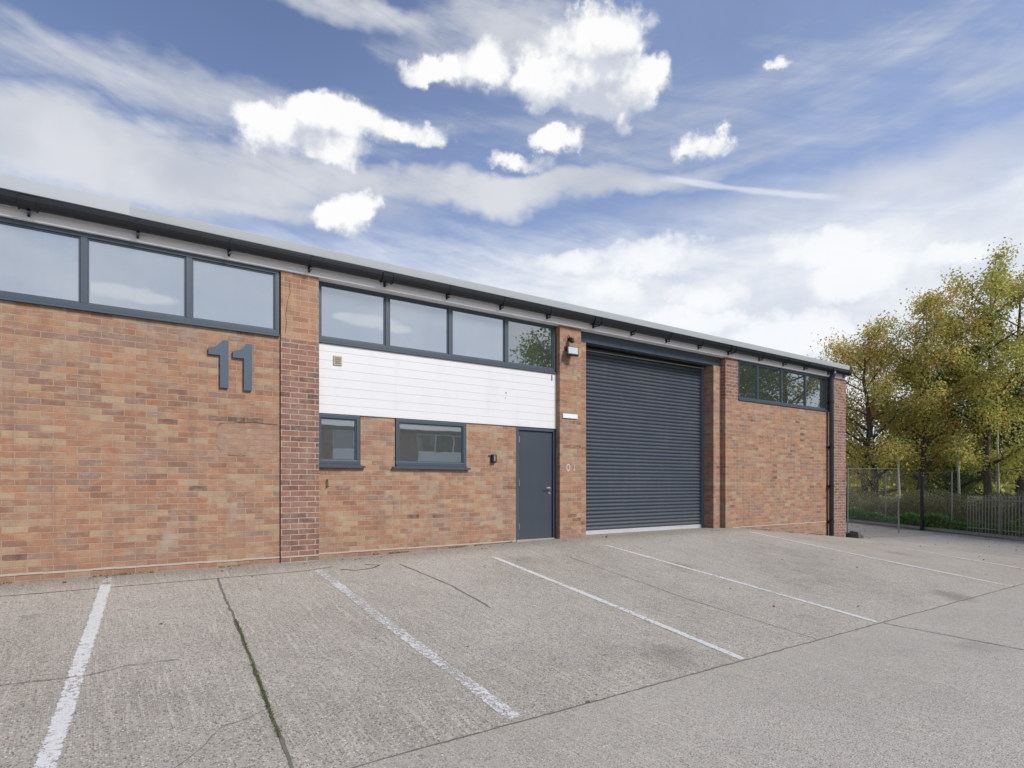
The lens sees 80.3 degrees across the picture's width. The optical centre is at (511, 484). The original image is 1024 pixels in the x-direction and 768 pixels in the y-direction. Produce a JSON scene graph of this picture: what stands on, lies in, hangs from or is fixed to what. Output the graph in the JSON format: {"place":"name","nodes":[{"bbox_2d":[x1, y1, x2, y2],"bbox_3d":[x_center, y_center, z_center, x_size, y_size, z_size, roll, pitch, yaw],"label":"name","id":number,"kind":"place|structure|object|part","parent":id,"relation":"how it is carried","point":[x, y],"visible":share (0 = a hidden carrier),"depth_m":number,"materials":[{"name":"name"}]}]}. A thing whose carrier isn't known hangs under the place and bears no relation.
{"place":"outdoors","nodes":[
{"label":"outdoors","id":0,"kind":"place"},
{"bbox_2d":[0,522,1023,767],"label":"yard","id":1,"kind":"structure","parent":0,"point":[346,680],"depth_m":5.26,"materials":[{"name":"concrete"}]},
{"bbox_2d":[33,584,110,767],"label":"parking line","id":2,"kind":"object","parent":1,"relation":"on","point":[61,719],"visible":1,"depth_m":4.20,"materials":[{"name":"paint"}]},
{"bbox_2d":[2,659,175,684],"bbox_3d":[-3.544,1.395,4.220,2.200,0.013,0.096,0,0,-36],"label":"crack","id":3,"kind":"object","parent":1,"relation":"on","point":[87,674],"visible":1,"depth_m":4.47,"materials":[{"name":"grey concrete"}]},
{"bbox_2d":[8,566,332,595],"bbox_3d":[-9.215,1.125,3.356,16.703,0.046,0.119,0,0,-35],"label":"slab joint","id":4,"kind":"object","parent":1,"relation":"on","point":[165,582],"visible":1,"depth_m":7.00,"materials":[{"name":"grey concrete"}]},
{"bbox_2d":[174,708,268,767],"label":"crack","id":5,"kind":"object","parent":1,"relation":"on","point":[211,736],"visible":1,"depth_m":3.70,"materials":[{"name":"grey concrete"}]},
{"bbox_2d":[217,578,293,767],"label":"slab joint","id":6,"kind":"object","parent":1,"relation":"on","point":[283,743],"visible":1,"depth_m":4.39,"materials":[{"name":"grey concrete"}]},
{"bbox_2d":[234,619,280,736],"bbox_3d":[-2.054,1.432,4.828,0.088,0.277,2.477,0,0,-30],"label":"moss","id":7,"kind":"object","parent":6,"relation":"on","point":[261,686],"visible":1,"depth_m":4.50,"materials":[{"name":"green plant"}]},
{"bbox_2d":[340,564,380,569],"bbox_3d":[-2.033,1.119,8.261,0.242,0.034,0.607,0,0,33],"label":"crack","id":8,"kind":"object","parent":1,"relation":"on","point":[362,569],"visible":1,"depth_m":8.26,"materials":[{"name":"grey concrete"}]},
{"bbox_2d":[316,569,519,718],"bbox_3d":[-1.275,1.367,6.105,0.151,0.505,4.561,0,0,-34],"label":"parking line","id":9,"kind":"object","parent":1,"relation":"on","point":[413,644],"visible":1,"depth_m":5.27,"materials":[{"name":"paint"}]},
{"bbox_2d":[0,529,842,583],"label":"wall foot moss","id":10,"kind":"object","parent":1,"relation":"on","point":[374,553],"depth_m":7.95,"materials":[{"name":"green plant"}]},
{"bbox_2d":[0,173,851,583],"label":"industrial unit","id":11,"kind":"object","parent":1,"relation":"on","point":[178,393],"visible":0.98,"depth_m":8.74,"materials":[{"name":"orange brick"}]},
{"bbox_2d":[0,216,279,336],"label":"window","id":12,"kind":"structure","parent":11,"relation":"in","point":[45,265],"depth_m":7.28,"materials":[{"name":"clear glass"}]},
{"bbox_2d":[319,414,365,467],"bbox_3d":[-2.493,-0.636,8.849,0.708,0.768,0.113,0,0,-35],"label":"window","id":13,"kind":"structure","parent":11,"relation":"in","point":[339,435],"depth_m":8.85,"materials":[{"name":"glass"}]},
{"bbox_2d":[392,419,470,469],"bbox_3d":[-1.279,-0.636,9.694,1.370,0.768,0.113,0,0,-35],"label":"window","id":14,"kind":"structure","parent":11,"relation":"in","point":[419,444],"depth_m":9.68,"materials":[{"name":"grey glass"}]},
{"bbox_2d":[319,281,556,373],"bbox_3d":[-0.995,-2.479,9.893,4.360,0.892,0.100,0,0,-35],"label":"window","id":15,"kind":"structure","parent":11,"relation":"in","point":[348,316],"depth_m":9.68,"materials":[{"name":"clear glass"}]},
{"bbox_3d":[0.422,-0.003,10.894,0.778,1.925,0.115,0,0,-35],"label":"door","id":16,"kind":"part","parent":11,"relation":"part of","materials":[{"name":"metal"}]},
{"bbox_2d":[738,361,827,411],"bbox_3d":[6.860,-2.432,15.234,3.940,0.919,0.100,0,0,-35],"label":"window","id":17,"kind":"structure","parent":11,"relation":"in","point":[757,383],"depth_m":15.11,"materials":[{"name":"clear glass"}]},
{"bbox_2d":[400,564,490,607],"bbox_3d":[-0.885,1.243,7.712,0.102,0.254,2.273,0,0,-37],"label":"crack","id":18,"kind":"object","parent":1,"relation":"on","point":[448,584],"visible":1,"depth_m":7.61,"materials":[{"name":"grey concrete"}]},
{"bbox_2d":[492,556,744,659],"bbox_3d":[0.941,1.364,7.518,0.119,0.520,4.432,0,0,-34],"label":"parking line","id":19,"kind":"object","parent":1,"relation":"on","point":[732,654],"visible":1,"depth_m":6.85,"materials":[{"name":"paint"}]},
{"bbox_2d":[351,584,1021,767],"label":"slab joint","id":20,"kind":"object","parent":1,"relation":"on","point":[643,687],"visible":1,"depth_m":4.74,"materials":[{"name":"grey concrete"}]},
{"bbox_2d":[562,554,815,638],"bbox_3d":[1.971,1.371,8.057,0.116,0.509,4.161,0,0,-35],"label":"slab joint","id":21,"kind":"object","parent":1,"relation":"on","point":[699,602],"visible":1,"depth_m":7.46,"materials":[{"name":"grey concrete"}]},
{"bbox_2d":[606,545,876,621],"bbox_3d":[3.006,1.344,8.967,0.116,0.555,4.414,0,0,-37],"label":"parking line","id":22,"kind":"object","parent":1,"relation":"on","point":[750,585],"visible":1,"depth_m":8.49,"materials":[{"name":"paint"}]},
{"bbox_2d":[846,530,863,537],"bbox_3d":[9.616,1.381,17.068,0.452,0.218,0.467,0,0,-35],"label":"concrete footing","id":23,"kind":"object","parent":1,"relation":"on","point":[853,534],"visible":0.81,"depth_m":16.90,"materials":[{"name":"grey concrete"}]},
{"bbox_2d":[847,466,899,533],"bbox_3d":[11.226,0.505,18.708,4.621,2.254,0.126,0,0,-42],"label":"fence","id":24,"kind":"object","parent":1,"relation":"on","point":[897,483],"visible":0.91,"depth_m":18.67,"materials":[{"name":"metal"}]},
{"bbox_2d":[752,532,1010,585],"bbox_3d":[6.628,1.331,11.607,0.173,0.585,4.654,0,0,-36],"label":"parking line","id":25,"kind":"object","parent":1,"relation":"on","point":[884,560],"visible":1,"depth_m":11.13,"materials":[{"name":"paint"}]},
{"bbox_2d":[920,475,923,529],"bbox_3d":[14.730,0.640,21.817,0.130,1.980,0.130,0,0,-35],"label":"fence post","id":26,"kind":"object","parent":1,"relation":"on","point":[921,502],"visible":1,"depth_m":21.77,"materials":[{"name":"grey metal"}]},
{"bbox_2d":[857,540,1023,568],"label":"parking line","id":27,"kind":"object","parent":1,"relation":"on","point":[953,556],"visible":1,"depth_m":12.51,"materials":[{"name":"paint"}]},
{"bbox_2d":[885,623,1023,649],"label":"slab joint","id":28,"kind":"object","parent":1,"relation":"on","point":[960,637],"visible":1,"depth_m":6.48,"materials":[{"name":"grey concrete"}]},
{"bbox_2d":[0,0,1023,469],"label":"sky","id":29,"kind":"structure","parent":0,"point":[773,174],"materials":[{"name":"blue"}]},
{"bbox_2d":[846,495,1021,539],"bbox_3d":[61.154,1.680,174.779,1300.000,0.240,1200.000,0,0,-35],"label":"ground","id":30,"kind":"structure","parent":0,"point":[934,527],"depth_m":23.60,"materials":[{"name":"green plant"}]},
{"bbox_2d":[825,336,944,499],"bbox_3d":[20.021,-3.463,34.273,6.890,10.126,7.782,0,0,2],"label":"autumn tree","id":31,"kind":"object","parent":30,"relation":"on","point":[853,450],"visible":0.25,"depth_m":33.69,"materials":[{"name":"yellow plant"}]},
{"bbox_2d":[806,310,970,511],"bbox_3d":[18.748,-3.689,31.672,6.890,10.581,7.782,0,0,-35],"label":"autumn tree","id":32,"kind":"object","parent":30,"relation":"on","point":[870,335],"visible":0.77,"depth_m":31.09,"materials":[{"name":"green plant"}]},
{"bbox_2d":[879,429,924,498],"bbox_3d":[18.929,-0.550,29.590,2.350,4.263,1.998,0,0,-16],"label":"sapling","id":33,"kind":"object","parent":30,"relation":"on","point":[906,455],"visible":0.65,"depth_m":29.41,"materials":[{"name":"green plant"}]},
{"bbox_2d":[846,429,1011,475],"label":"wood","id":34,"kind":"object","parent":30,"relation":"on","point":[876,452],"visible":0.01,"depth_m":94.75,"materials":[{"name":"green plant"}]},
{"bbox_2d":[846,467,1015,495],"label":"hedge","id":35,"kind":"object","parent":30,"relation":"on","point":[1006,487],"visible":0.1,"depth_m":85.26,"materials":[{"name":"green plant"}]},
{"bbox_2d":[846,506,1021,536],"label":"weeds","id":36,"kind":"object","parent":30,"relation":"on","point":[913,519],"visible":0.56,"depth_m":21.73,"materials":[{"name":"green plant"}]},
{"bbox_2d":[846,505,1021,528],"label":"grass","id":37,"kind":"structure","parent":30,"relation":"on","point":[938,512],"depth_m":33.61,"materials":[{"name":"green plant"}]},
{"bbox_2d":[846,487,1023,535],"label":"scrub","id":38,"kind":"object","parent":30,"relation":"on","point":[904,502],"visible":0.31,"depth_m":22.10,"materials":[{"name":"green plant"}]},
{"bbox_2d":[846,469,1023,530],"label":"chain link fence","id":39,"kind":"object","parent":30,"relation":"on","point":[951,496],"visible":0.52,"depth_m":20.87,"materials":[{"name":"metal"}]},
{"bbox_2d":[846,519,1023,540],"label":"kerb","id":40,"kind":"structure","parent":30,"relation":"on","point":[974,533],"depth_m":20.43,"materials":[{"name":"concrete"}]},
{"bbox_2d":[857,275,1016,511],"bbox_3d":[21.344,-4.527,31.065,7.574,12.281,7.413,0,0,-35],"label":"autumn tree","id":41,"kind":"object","parent":30,"relation":"on","point":[924,349],"visible":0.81,"depth_m":30.16,"materials":[{"name":"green plant"}]},
{"bbox_2d":[871,339,1023,512],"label":"green tree","id":42,"kind":"object","parent":30,"relation":"on","point":[974,481],"visible":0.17,"depth_m":32.87,"materials":[{"name":"green plant"}]},
{"bbox_2d":[873,346,1023,507],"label":"green tree","id":43,"kind":"object","parent":30,"relation":"on","point":[1009,436],"visible":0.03,"depth_m":39.67,"materials":[{"name":"green plant"}]},
{"bbox_2d":[895,237,1023,515],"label":"autumn tree","id":44,"kind":"object","parent":30,"relation":"on","point":[1009,288],"visible":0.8,"depth_m":28.89,"materials":[{"name":"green plant"}]},
{"bbox_2d":[938,425,996,511],"bbox_3d":[21.157,-0.610,28.812,2.167,4.384,2.078,0,0,-15],"label":"sapling","id":45,"kind":"object","parent":30,"relation":"on","point":[956,439],"visible":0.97,"depth_m":28.76,"materials":[{"name":"green plant"}]},
{"bbox_2d":[932,265,1023,515],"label":"autumn tree","id":46,"kind":"object","parent":30,"relation":"on","point":[994,337],"visible":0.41,"depth_m":29.99,"materials":[{"name":"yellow plant"}]},
{"bbox_2d":[967,494,1023,536],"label":"bar fence","id":47,"kind":"object","parent":30,"relation":"on","point":[999,500],"visible":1,"depth_m":18.53,"materials":[{"name":"metal"}]},
{"bbox_2d":[972,399,1021,496],"bbox_3d":[23.356,-1.376,29.160,2.231,5.914,1.954,0,0,-35],"label":"sapling","id":48,"kind":"object","parent":30,"relation":"on","point":[997,457],"visible":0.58,"depth_m":29.07,"materials":[{"name":"green plant"}]}
]}

